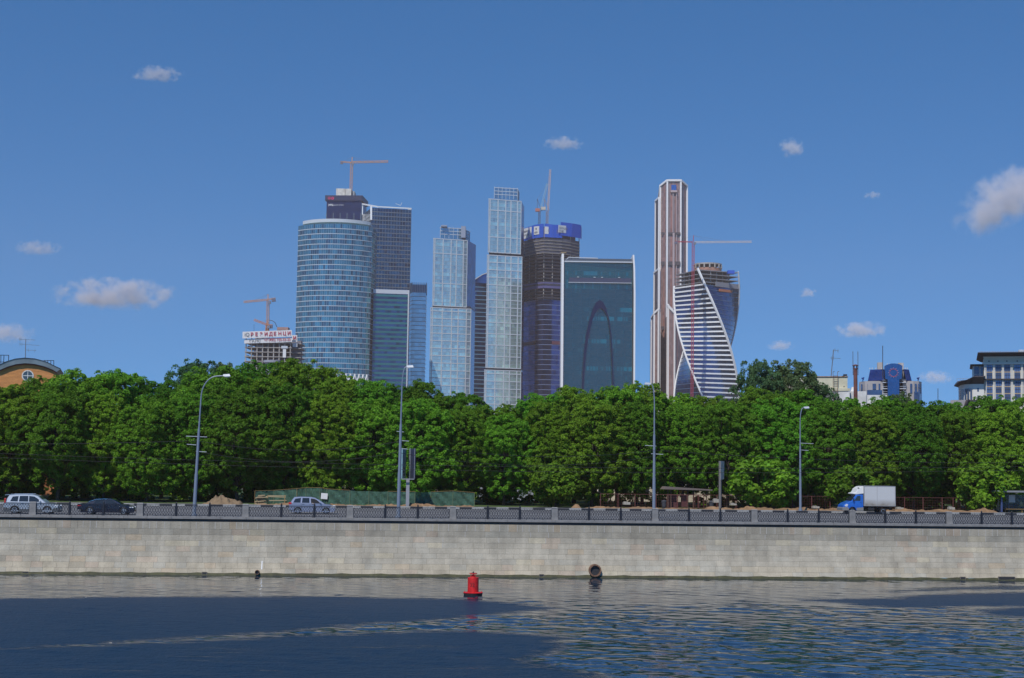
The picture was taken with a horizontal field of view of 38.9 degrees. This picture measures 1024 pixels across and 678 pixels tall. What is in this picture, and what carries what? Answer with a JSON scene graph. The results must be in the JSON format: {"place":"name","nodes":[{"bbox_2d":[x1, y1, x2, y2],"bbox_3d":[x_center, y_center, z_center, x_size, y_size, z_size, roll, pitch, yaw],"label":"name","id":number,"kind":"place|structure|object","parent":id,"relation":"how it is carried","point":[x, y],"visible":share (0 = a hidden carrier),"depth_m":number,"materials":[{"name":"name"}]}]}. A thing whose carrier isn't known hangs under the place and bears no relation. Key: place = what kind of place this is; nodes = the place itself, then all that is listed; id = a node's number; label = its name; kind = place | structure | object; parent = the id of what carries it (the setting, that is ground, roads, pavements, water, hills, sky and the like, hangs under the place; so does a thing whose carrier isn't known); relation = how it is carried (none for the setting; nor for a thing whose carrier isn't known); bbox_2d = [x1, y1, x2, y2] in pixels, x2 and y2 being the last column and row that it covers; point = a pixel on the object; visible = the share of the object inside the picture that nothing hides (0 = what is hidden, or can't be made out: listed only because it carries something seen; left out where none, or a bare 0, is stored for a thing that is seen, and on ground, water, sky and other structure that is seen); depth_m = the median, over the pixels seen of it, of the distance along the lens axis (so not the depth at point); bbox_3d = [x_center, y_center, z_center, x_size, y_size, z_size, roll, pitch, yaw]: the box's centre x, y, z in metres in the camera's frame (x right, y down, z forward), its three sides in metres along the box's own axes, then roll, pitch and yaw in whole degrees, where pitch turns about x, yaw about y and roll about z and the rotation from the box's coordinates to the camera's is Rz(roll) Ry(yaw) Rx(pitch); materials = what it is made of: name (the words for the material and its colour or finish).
{"place":"outdoors","nodes":[
{"label":"outdoors","id":0,"kind":"place"},
{"bbox_2d":[188,374,230,514],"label":"street lamp","id":1,"kind":"object","parent":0,"point":[198,436],"visible":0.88,"depth_m":125.58,"materials":[{"name":"grey metal"}]},
{"bbox_2d":[295,219,377,385],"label":"curved glass tower","id":2,"kind":"structure","parent":0,"point":[336,270],"depth_m":1467.33,"materials":[{"name":"blue glass"}]},
{"bbox_2d":[325,188,367,220],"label":"unfinished dark tower","id":3,"kind":"structure","parent":0,"point":[344,203],"depth_m":1637.77,"materials":[{"name":"purple glass"}]},
{"bbox_2d":[362,203,411,386],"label":"tall dark glass tower","id":4,"kind":"structure","parent":0,"point":[392,227],"depth_m":1579.98,"materials":[{"name":"grey"}]},
{"bbox_2d":[395,365,413,516],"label":"street lamp","id":5,"kind":"object","parent":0,"point":[399,466],"visible":0.89,"depth_m":127.33,"materials":[{"name":"grey metal"}]},
{"bbox_2d":[408,282,426,391],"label":"slim pale tower","id":6,"kind":"structure","parent":0,"point":[417,328],"depth_m":1647.87,"materials":[{"name":"glass"}]},
{"bbox_2d":[429,225,475,421],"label":"stepped glass tower","id":7,"kind":"structure","parent":0,"point":[452,335],"depth_m":1575.18,"materials":[{"name":"grey"}]},
{"bbox_2d":[474,273,486,404],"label":"sloping top tower","id":8,"kind":"structure","parent":0,"point":[480,323],"depth_m":1710.41,"materials":[{"name":"blue glass"}]},
{"bbox_2d":[0,488,981,508],"bbox_3d":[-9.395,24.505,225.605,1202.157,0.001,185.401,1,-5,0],"label":"lawn","id":9,"kind":"structure","parent":0,"point":[165,497],"depth_m":194.81,"materials":[{"name":"green plant"}]},
{"bbox_2d":[44,368,116,498],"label":"maple tree","id":10,"kind":"object","parent":9,"relation":"on","point":[70,375],"visible":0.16,"depth_m":184.29,"materials":[{"name":"green plant"}]},
{"bbox_2d":[83,368,155,474],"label":"maple tree","id":11,"kind":"object","parent":9,"relation":"on","point":[120,380],"visible":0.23,"depth_m":185.81,"materials":[{"name":"green plant"}]},
{"bbox_2d":[129,379,204,498],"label":"maple tree","id":12,"kind":"object","parent":9,"relation":"on","point":[164,391],"visible":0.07,"depth_m":188.61,"materials":[{"name":"green plant"}]},
{"bbox_2d":[164,358,216,400],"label":"poplar tree","id":13,"kind":"object","parent":9,"relation":"on","point":[181,370],"visible":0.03,"depth_m":200.53,"materials":[{"name":"green plant"}]},
{"bbox_2d":[169,365,263,494],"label":"maple tree","id":14,"kind":"object","parent":9,"relation":"on","point":[197,382],"visible":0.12,"depth_m":186.94,"materials":[{"name":"green plant"}]},
{"bbox_2d":[229,359,286,499],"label":"maple tree","id":15,"kind":"object","parent":9,"relation":"on","point":[251,370],"visible":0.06,"depth_m":190.84,"materials":[{"name":"green plant"}]},
{"bbox_2d":[241,357,338,482],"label":"maple tree","id":16,"kind":"object","parent":9,"relation":"on","point":[293,371],"visible":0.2,"depth_m":187.62,"materials":[{"name":"green plant"}]},
{"bbox_2d":[290,367,381,490],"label":"maple tree","id":17,"kind":"object","parent":9,"relation":"on","point":[344,384],"visible":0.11,"depth_m":188.49,"materials":[{"name":"green plant"}]},
{"bbox_2d":[329,378,394,484],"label":"maple tree","id":18,"kind":"object","parent":9,"relation":"on","point":[369,389],"visible":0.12,"depth_m":189.24,"materials":[{"name":"green plant"}]},
{"bbox_2d":[394,378,459,491],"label":"maple tree","id":19,"kind":"object","parent":9,"relation":"on","point":[421,387],"visible":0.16,"depth_m":189.93,"materials":[{"name":"green plant"}]},
{"bbox_2d":[433,391,492,492],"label":"maple tree","id":20,"kind":"object","parent":9,"relation":"on","point":[460,398],"visible":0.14,"depth_m":191.43,"materials":[{"name":"green plant"}]},
{"bbox_2d":[0,479,990,508],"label":"undergrowth","id":21,"kind":"object","parent":9,"relation":"on","point":[226,493],"visible":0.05,"depth_m":190.30,"materials":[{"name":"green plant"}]},
{"bbox_2d":[469,403,525,495],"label":"maple tree","id":22,"kind":"object","parent":9,"relation":"on","point":[497,411],"visible":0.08,"depth_m":188.88,"materials":[{"name":"green plant"}]},
{"bbox_2d":[503,392,575,502],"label":"maple tree","id":23,"kind":"object","parent":9,"relation":"on","point":[521,405],"visible":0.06,"depth_m":191.70,"materials":[{"name":"green plant"}]},
{"bbox_2d":[543,385,609,502],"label":"maple tree","id":24,"kind":"object","parent":9,"relation":"on","point":[571,396],"visible":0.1,"depth_m":192.99,"materials":[{"name":"green plant"}]},
{"bbox_2d":[585,385,643,503],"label":"maple tree","id":25,"kind":"object","parent":9,"relation":"on","point":[614,394],"visible":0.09,"depth_m":192.06,"materials":[{"name":"green plant"}]},
{"bbox_2d":[621,380,673,503],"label":"maple tree","id":26,"kind":"object","parent":9,"relation":"on","point":[647,393],"visible":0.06,"depth_m":194.51,"materials":[{"name":"green plant"}]},
{"bbox_2d":[648,392,713,497],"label":"maple tree","id":27,"kind":"object","parent":9,"relation":"on","point":[680,400],"visible":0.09,"depth_m":192.88,"materials":[{"name":"green plant"}]},
{"bbox_2d":[728,358,783,403],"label":"poplar tree","id":28,"kind":"object","parent":9,"relation":"on","point":[755,373],"visible":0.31,"depth_m":204.73,"materials":[{"name":"green plant"}]},
{"bbox_2d":[718,386,794,487],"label":"maple tree","id":29,"kind":"object","parent":9,"relation":"on","point":[749,396],"visible":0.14,"depth_m":192.47,"materials":[{"name":"green plant"}]},
{"bbox_2d":[762,359,821,405],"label":"poplar tree","id":30,"kind":"object","parent":9,"relation":"on","point":[810,380],"visible":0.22,"depth_m":206.85,"materials":[{"name":"green plant"}]},
{"bbox_2d":[767,388,841,505],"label":"maple tree","id":31,"kind":"object","parent":9,"relation":"on","point":[807,397],"visible":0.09,"depth_m":194.67,"materials":[{"name":"green plant"}]},
{"bbox_2d":[859,395,913,506],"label":"maple tree","id":32,"kind":"object","parent":9,"relation":"on","point":[886,402],"visible":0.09,"depth_m":195.97,"materials":[{"name":"green plant"}]},
{"bbox_2d":[884,399,951,506],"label":"maple tree","id":33,"kind":"object","parent":9,"relation":"on","point":[930,407],"visible":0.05,"depth_m":195.85,"materials":[{"name":"green plant"}]},
{"bbox_2d":[960,395,1021,490],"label":"maple tree","id":34,"kind":"object","parent":9,"relation":"on","point":[985,402],"visible":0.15,"depth_m":198.20,"materials":[{"name":"green plant"}]},
{"bbox_2d":[484,186,524,409],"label":"stepped glass tower","id":35,"kind":"structure","parent":0,"point":[503,377],"depth_m":1545.91,"materials":[{"name":"grey"}]},
{"bbox_2d":[0,572,1023,677],"bbox_3d":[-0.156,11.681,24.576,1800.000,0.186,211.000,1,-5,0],"label":"water","id":36,"kind":"structure","parent":0,"point":[139,626],"depth_m":85.44,"materials":[{"name":"blue liquid"}]},
{"bbox_2d":[0,504,1023,523],"bbox_3d":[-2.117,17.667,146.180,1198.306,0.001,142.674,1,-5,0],"label":"road","id":37,"kind":"structure","parent":0,"point":[217,512],"depth_m":146.88,"materials":[{"name":"grey asphalt"}]},
{"bbox_2d":[3,494,61,513],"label":"parked car","id":38,"kind":"object","parent":37,"relation":"on","point":[13,499],"visible":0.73,"depth_m":130.25,"materials":[{"name":"silver metal"}]},
{"bbox_2d":[77,498,136,513],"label":"black car","id":39,"kind":"object","parent":37,"relation":"on","point":[107,501],"visible":0.68,"depth_m":130.93,"materials":[{"name":"black paint"}]},
{"bbox_2d":[289,496,335,513],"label":"blue car","id":40,"kind":"object","parent":37,"relation":"on","point":[295,502],"visible":0.73,"depth_m":139.72,"materials":[{"name":"blue paint"}]},
{"bbox_2d":[0,502,1023,514],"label":"kerb","id":41,"kind":"structure","parent":37,"relation":"on","point":[570,509],"depth_m":164.61,"materials":[{"name":"paint"}]},
{"bbox_2d":[837,486,895,513],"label":"box truck","id":42,"kind":"object","parent":37,"relation":"on","point":[862,498],"visible":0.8,"depth_m":162.72,"materials":[{"name":"blue"}]},
{"bbox_2d":[0,498,1023,512],"bbox_3d":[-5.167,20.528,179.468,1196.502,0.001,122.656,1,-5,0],"label":"lawn","id":43,"kind":"structure","parent":0,"point":[252,502],"depth_m":179.90,"materials":[{"name":"green plant"}]},
{"bbox_2d":[0,472,46,496],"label":"shaded bush","id":44,"kind":"object","parent":43,"relation":"on","point":[40,490],"visible":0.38,"depth_m":178.66,"materials":[{"name":"green plant"}]},
{"bbox_2d":[0,383,56,497],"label":"maple tree","id":45,"kind":"object","parent":43,"relation":"on","point":[12,395],"visible":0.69,"depth_m":173.92,"materials":[{"name":"green plant"}]},
{"bbox_2d":[5,381,101,500],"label":"maple tree","id":46,"kind":"object","parent":43,"relation":"on","point":[61,466],"visible":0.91,"depth_m":171.61,"materials":[{"name":"green plant"}]},
{"bbox_2d":[65,391,141,497],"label":"maple tree","id":47,"kind":"object","parent":43,"relation":"on","point":[99,472],"visible":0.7,"depth_m":173.55,"materials":[{"name":"green plant"}]},
{"bbox_2d":[105,479,155,499],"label":"shaded bush","id":48,"kind":"object","parent":43,"relation":"on","point":[118,492],"visible":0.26,"depth_m":177.96,"materials":[{"name":"green plant"}]},
{"bbox_2d":[105,397,186,501],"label":"maple tree","id":49,"kind":"object","parent":43,"relation":"on","point":[147,473],"visible":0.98,"depth_m":172.14,"materials":[{"name":"green plant"}]},
{"bbox_2d":[150,392,239,501],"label":"maple tree","id":50,"kind":"object","parent":43,"relation":"on","point":[186,411],"visible":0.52,"depth_m":174.47,"materials":[{"name":"green plant"}]},
{"bbox_2d":[191,384,293,500],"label":"maple tree","id":51,"kind":"object","parent":43,"relation":"on","point":[236,403],"visible":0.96,"depth_m":173.68,"materials":[{"name":"green plant"}]},
{"bbox_2d":[246,382,328,490],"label":"maple tree","id":52,"kind":"object","parent":43,"relation":"on","point":[287,394],"visible":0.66,"depth_m":176.24,"materials":[{"name":"green plant"}]},
{"bbox_2d":[286,391,362,489],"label":"maple tree","id":53,"kind":"object","parent":43,"relation":"on","point":[334,417],"visible":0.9,"depth_m":175.03,"materials":[{"name":"green plant"}]},
{"bbox_2d":[330,397,411,491],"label":"maple tree","id":54,"kind":"object","parent":43,"relation":"on","point":[367,416],"visible":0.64,"depth_m":176.12,"materials":[{"name":"green plant"}]},
{"bbox_2d":[370,397,458,491],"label":"maple tree","id":55,"kind":"object","parent":43,"relation":"on","point":[414,414],"visible":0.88,"depth_m":175.14,"materials":[{"name":"green plant"}]},
{"bbox_2d":[417,403,499,491],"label":"maple tree","id":56,"kind":"object","parent":43,"relation":"on","point":[472,430],"visible":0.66,"depth_m":177.21,"materials":[{"name":"green plant"}]},
{"bbox_2d":[476,413,540,505],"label":"maple tree","id":57,"kind":"object","parent":43,"relation":"on","point":[509,424],"visible":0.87,"depth_m":177.45,"materials":[{"name":"green plant"}]},
{"bbox_2d":[516,399,580,505],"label":"maple tree","id":58,"kind":"object","parent":43,"relation":"on","point":[540,422],"visible":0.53,"depth_m":178.63,"materials":[{"name":"green plant"}]},
{"bbox_2d":[549,397,636,506],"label":"maple tree","id":59,"kind":"object","parent":43,"relation":"on","point":[586,415],"visible":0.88,"depth_m":177.06,"materials":[{"name":"green plant"}]},
{"bbox_2d":[599,400,672,506],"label":"maple tree","id":60,"kind":"object","parent":43,"relation":"on","point":[640,483],"visible":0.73,"depth_m":179.19,"materials":[{"name":"green plant"}]},
{"bbox_2d":[642,403,721,506],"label":"maple tree","id":61,"kind":"object","parent":43,"relation":"on","point":[678,435],"visible":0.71,"depth_m":180.71,"materials":[{"name":"green plant"}]},
{"bbox_2d":[660,486,711,508],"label":"open shelter","id":62,"kind":"object","parent":43,"relation":"on","point":[683,499],"visible":0.81,"depth_m":176.38,"materials":[{"name":"brown"}]},
{"bbox_2d":[688,400,762,507],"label":"maple tree","id":63,"kind":"object","parent":43,"relation":"on","point":[722,411],"visible":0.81,"depth_m":179.91,"materials":[{"name":"green plant"}]},
{"bbox_2d":[726,455,797,508],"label":"leafy bush","id":64,"kind":"object","parent":43,"relation":"on","point":[777,486],"visible":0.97,"depth_m":173.82,"materials":[{"name":"green plant"}]},
{"bbox_2d":[736,397,825,502],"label":"maple tree","id":65,"kind":"object","parent":43,"relation":"on","point":[781,417],"visible":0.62,"depth_m":181.25,"materials":[{"name":"green plant"}]},
{"bbox_2d":[600,493,1023,511],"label":"wire fence","id":66,"kind":"object","parent":43,"relation":"on","point":[894,507],"visible":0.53,"depth_m":175.66,"materials":[{"name":"brown metal"}]},
{"bbox_2d":[789,401,861,508],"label":"maple tree","id":67,"kind":"object","parent":43,"relation":"on","point":[835,436],"visible":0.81,"depth_m":180.79,"materials":[{"name":"green plant"}]},
{"bbox_2d":[823,463,881,509],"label":"leafy bush","id":68,"kind":"object","parent":43,"relation":"on","point":[843,478],"visible":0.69,"depth_m":175.38,"materials":[{"name":"green plant"}]},
{"bbox_2d":[833,405,905,488],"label":"maple tree","id":69,"kind":"object","parent":43,"relation":"on","point":[868,425],"visible":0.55,"depth_m":181.37,"materials":[{"name":"green plant"}]},
{"bbox_2d":[869,405,948,509],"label":"maple tree","id":70,"kind":"object","parent":43,"relation":"on","point":[927,439],"visible":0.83,"depth_m":181.09,"materials":[{"name":"green plant"}]},
{"bbox_2d":[882,475,955,508],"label":"shaded bush","id":71,"kind":"object","parent":43,"relation":"on","point":[918,502],"visible":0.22,"depth_m":185.56,"materials":[{"name":"green plant"}]},
{"bbox_2d":[922,408,991,509],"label":"maple tree","id":72,"kind":"object","parent":43,"relation":"on","point":[957,427],"visible":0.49,"depth_m":184.48,"materials":[{"name":"green plant"}]},
{"bbox_2d":[953,460,1019,509],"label":"leafy bush","id":73,"kind":"object","parent":43,"relation":"on","point":[999,479],"visible":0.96,"depth_m":176.64,"materials":[{"name":"green plant"}]},
{"bbox_2d":[954,405,1023,510],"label":"maple tree","id":74,"kind":"object","parent":43,"relation":"on","point":[1011,420],"visible":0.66,"depth_m":182.07,"materials":[{"name":"green plant"}]},
{"bbox_2d":[0,0,1023,406],"label":"sky","id":75,"kind":"structure","parent":0,"point":[162,162],"materials":[{"name":"blue"}]},
{"bbox_2d":[17,458,1021,472],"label":"overhead wire","id":76,"kind":"object","parent":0,"point":[554,471],"visible":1,"depth_m":160.12,"materials":[{"name":"black metal"}]},
{"bbox_2d":[71,486,1017,512],"bbox_3d":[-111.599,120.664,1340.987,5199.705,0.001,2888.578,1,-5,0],"label":"ground","id":77,"kind":"structure","parent":0,"point":[533,507],"depth_m":172.10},
{"bbox_2d":[0,358,63,390],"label":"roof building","id":78,"kind":"structure","parent":77,"relation":"on","point":[18,371],"depth_m":250.20,"materials":[{"name":"paint"}]},
{"bbox_2d":[242,320,304,374],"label":"concrete frame block","id":79,"kind":"structure","parent":77,"relation":"on","point":[266,349],"depth_m":1153.85,"materials":[{"name":"grey concrete"}]},
{"bbox_2d":[254,487,474,506],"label":"green screen","id":80,"kind":"object","parent":77,"relation":"on","point":[438,498],"visible":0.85,"depth_m":170.03,"materials":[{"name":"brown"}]},
{"bbox_2d":[372,289,409,392],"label":"green banded tower","id":81,"kind":"structure","parent":77,"relation":"on","point":[390,335],"depth_m":1488.62,"materials":[{"name":"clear glass"}]},
{"bbox_2d":[401,448,415,505],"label":"billboard","id":82,"kind":"object","parent":77,"relation":"on","point":[412,456],"visible":0.85,"depth_m":165.50,"materials":[{"name":"grey metal"}]},
{"bbox_2d":[0,514,1023,580],"bbox_3d":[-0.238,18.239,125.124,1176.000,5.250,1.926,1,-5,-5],"label":"embankment wall","id":83,"kind":"structure","parent":77,"relation":"on","point":[174,545],"depth_m":124.91,"materials":[{"name":"stone"}]},
{"bbox_2d":[36,501,136,515],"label":"iron railing","id":84,"kind":"object","parent":83,"relation":"on","point":[103,509],"visible":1,"depth_m":122.54,"materials":[{"name":"grey metal"}]},
{"bbox_2d":[143,502,241,516],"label":"iron railing","id":85,"kind":"object","parent":83,"relation":"on","point":[209,514],"visible":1,"depth_m":123.35,"materials":[{"name":"grey metal"}]},
{"bbox_2d":[249,503,346,517],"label":"iron railing","id":86,"kind":"object","parent":83,"relation":"on","point":[314,511],"visible":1,"depth_m":124.17,"materials":[{"name":"grey metal"}]},
{"bbox_2d":[353,504,449,518],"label":"iron railing","id":87,"kind":"object","parent":83,"relation":"on","point":[417,508],"visible":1,"depth_m":124.94,"materials":[{"name":"grey metal"}]},
{"bbox_2d":[456,506,550,519],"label":"iron railing","id":88,"kind":"object","parent":83,"relation":"on","point":[519,509],"visible":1,"depth_m":125.74,"materials":[{"name":"grey metal"}]},
{"bbox_2d":[558,507,651,520],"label":"iron railing","id":89,"kind":"object","parent":83,"relation":"on","point":[621,510],"visible":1,"depth_m":126.52,"materials":[{"name":"grey metal"}]},
{"bbox_2d":[658,508,750,521],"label":"iron railing","id":90,"kind":"object","parent":83,"relation":"on","point":[720,515],"visible":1,"depth_m":127.31,"materials":[{"name":"grey metal"}]},
{"bbox_2d":[758,509,848,522],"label":"iron railing","id":91,"kind":"object","parent":83,"relation":"on","point":[787,515],"visible":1,"depth_m":128.08,"materials":[{"name":"grey metal"}]},
{"bbox_2d":[856,510,945,523],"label":"iron railing","id":92,"kind":"object","parent":83,"relation":"on","point":[885,513],"visible":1,"depth_m":128.86,"materials":[{"name":"grey metal"}]},
{"bbox_2d":[952,511,1023,524],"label":"iron railing","id":93,"kind":"object","parent":83,"relation":"on","point":[981,518],"visible":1,"depth_m":129.61,"materials":[{"name":"grey metal"}]},
{"bbox_2d":[529,461,584,506],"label":"leafy bush","id":94,"kind":"object","parent":77,"relation":"on","point":[563,487],"visible":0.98,"depth_m":171.42,"materials":[{"name":"green plant"}]},
{"bbox_2d":[673,262,739,405],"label":"twisted tower","id":95,"kind":"structure","parent":77,"relation":"on","point":[716,297],"depth_m":1519.35,"materials":[{"name":"glass"}]},
{"bbox_2d":[859,346,921,403],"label":"blue glass office","id":96,"kind":"structure","parent":77,"relation":"on","point":[889,379],"depth_m":621.14,"materials":[{"name":"grey glass"}]},
{"bbox_2d":[991,490,1023,512],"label":"bus","id":97,"kind":"object","parent":77,"relation":"on","point":[1014,502],"visible":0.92,"depth_m":177.17,"materials":[{"name":"grey"}]},
{"bbox_2d":[522,222,581,406],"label":"unfinished tower with blue screens","id":98,"kind":"structure","parent":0,"point":[546,246],"depth_m":1596.60,"materials":[{"name":"blue"}]},
{"bbox_2d":[560,252,635,418],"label":"teal slab tower","id":99,"kind":"structure","parent":0,"point":[597,314],"depth_m":1448.66,"materials":[{"name":"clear glass"}]},
{"bbox_2d":[650,179,687,411],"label":"bronze tower","id":100,"kind":"structure","parent":0,"point":[671,227],"depth_m":1675.53,"materials":[{"name":"brown glass"}]},
{"bbox_2d":[674,235,751,392],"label":"tower crane","id":101,"kind":"object","parent":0,"point":[693,254],"visible":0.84,"depth_m":1480.66,"materials":[{"name":"red"}]},
{"bbox_2d":[781,371,886,406],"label":"cream rooftop house","id":102,"kind":"structure","parent":0,"point":[839,384],"depth_m":234.88,"materials":[{"name":"beige"}]},
{"bbox_2d":[954,350,1023,408],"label":"cream palace","id":103,"kind":"structure","parent":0,"point":[995,374],"depth_m":330.59,"materials":[{"name":"paint"}]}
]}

